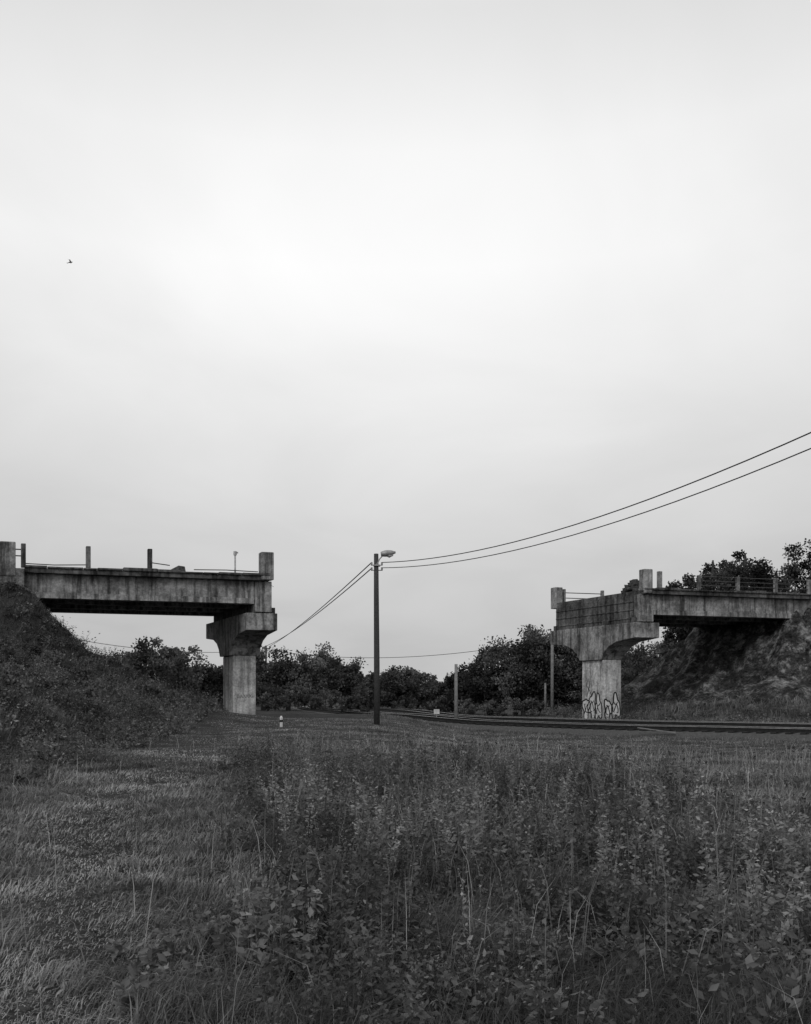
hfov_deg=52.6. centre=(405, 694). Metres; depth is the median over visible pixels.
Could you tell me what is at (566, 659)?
deciduous tree
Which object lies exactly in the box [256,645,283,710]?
deciduous tree
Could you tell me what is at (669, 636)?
tree
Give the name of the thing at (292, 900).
meadow weeds
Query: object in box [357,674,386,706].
deciduous tree
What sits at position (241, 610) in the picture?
ruined concrete bridge
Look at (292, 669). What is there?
deciduous tree
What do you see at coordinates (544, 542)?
overhead wires
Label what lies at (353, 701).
shrubs
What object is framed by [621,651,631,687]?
deciduous tree
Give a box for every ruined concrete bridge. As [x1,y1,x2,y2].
[0,541,276,714]
[550,569,810,719]
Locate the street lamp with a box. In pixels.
[371,550,395,724]
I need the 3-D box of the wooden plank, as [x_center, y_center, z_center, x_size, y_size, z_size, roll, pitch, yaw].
[13.055,1.864,42.710,1.937,0.285,0.164,0,0,24]
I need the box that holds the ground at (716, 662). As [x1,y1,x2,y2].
[0,582,810,1023]
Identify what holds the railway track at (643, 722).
on the ground at (716, 662)
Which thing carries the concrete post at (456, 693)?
on the ground at (716, 662)
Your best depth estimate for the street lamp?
39.89 m
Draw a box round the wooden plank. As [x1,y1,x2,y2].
[637,727,675,732]
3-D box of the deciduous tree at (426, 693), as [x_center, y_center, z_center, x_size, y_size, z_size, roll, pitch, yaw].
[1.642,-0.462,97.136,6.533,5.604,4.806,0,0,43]
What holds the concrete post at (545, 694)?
on the ground at (716, 662)
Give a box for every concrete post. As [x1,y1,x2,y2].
[454,664,457,718]
[544,683,545,714]
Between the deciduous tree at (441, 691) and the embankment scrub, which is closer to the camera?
the embankment scrub
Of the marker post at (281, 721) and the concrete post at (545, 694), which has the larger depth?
the concrete post at (545, 694)
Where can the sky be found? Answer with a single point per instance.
(346, 283)
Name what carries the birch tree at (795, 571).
on the ground at (716, 662)
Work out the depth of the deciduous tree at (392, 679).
93.95 m
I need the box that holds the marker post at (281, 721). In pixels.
[280,716,282,726]
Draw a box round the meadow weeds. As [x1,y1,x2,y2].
[0,721,810,1023]
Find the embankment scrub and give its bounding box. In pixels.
[0,578,810,792]
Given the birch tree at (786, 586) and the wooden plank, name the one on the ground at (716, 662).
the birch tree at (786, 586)
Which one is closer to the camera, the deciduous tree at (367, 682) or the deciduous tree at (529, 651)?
the deciduous tree at (529, 651)
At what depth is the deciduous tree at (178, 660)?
83.57 m
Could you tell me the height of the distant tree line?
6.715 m
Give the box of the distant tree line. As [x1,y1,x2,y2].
[204,673,573,709]
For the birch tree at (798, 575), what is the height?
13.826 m
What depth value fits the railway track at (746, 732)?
45.14 m
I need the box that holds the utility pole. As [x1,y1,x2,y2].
[551,645,553,714]
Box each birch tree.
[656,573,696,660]
[685,560,745,635]
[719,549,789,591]
[747,567,805,593]
[779,538,810,593]
[782,562,809,592]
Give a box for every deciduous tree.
[107,648,145,672]
[119,636,170,685]
[150,645,209,688]
[185,662,222,708]
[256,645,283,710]
[261,647,311,710]
[294,641,353,708]
[323,656,371,706]
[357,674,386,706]
[367,665,420,707]
[398,667,439,708]
[423,681,459,711]
[443,662,478,714]
[458,645,518,715]
[472,624,576,715]
[518,634,581,713]
[549,648,625,707]
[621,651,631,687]
[622,640,665,686]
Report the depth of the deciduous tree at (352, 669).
91.27 m
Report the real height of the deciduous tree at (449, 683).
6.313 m
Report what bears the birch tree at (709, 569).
on the ground at (716, 662)
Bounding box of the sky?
[0,0,810,684]
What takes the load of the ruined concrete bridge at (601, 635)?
on the ground at (716, 662)
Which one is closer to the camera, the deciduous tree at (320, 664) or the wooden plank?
the wooden plank
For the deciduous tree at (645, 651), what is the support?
on the ground at (716, 662)
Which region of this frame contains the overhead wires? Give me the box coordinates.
[87,432,810,657]
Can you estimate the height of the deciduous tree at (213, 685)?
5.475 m
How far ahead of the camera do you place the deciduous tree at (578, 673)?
83.39 m
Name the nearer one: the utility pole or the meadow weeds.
the meadow weeds
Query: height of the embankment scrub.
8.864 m
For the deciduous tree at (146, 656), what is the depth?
84.79 m
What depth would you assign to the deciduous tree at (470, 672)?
85.50 m
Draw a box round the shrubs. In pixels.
[0,641,678,716]
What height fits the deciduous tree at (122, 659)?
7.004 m
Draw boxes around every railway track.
[292,705,810,740]
[328,704,810,727]

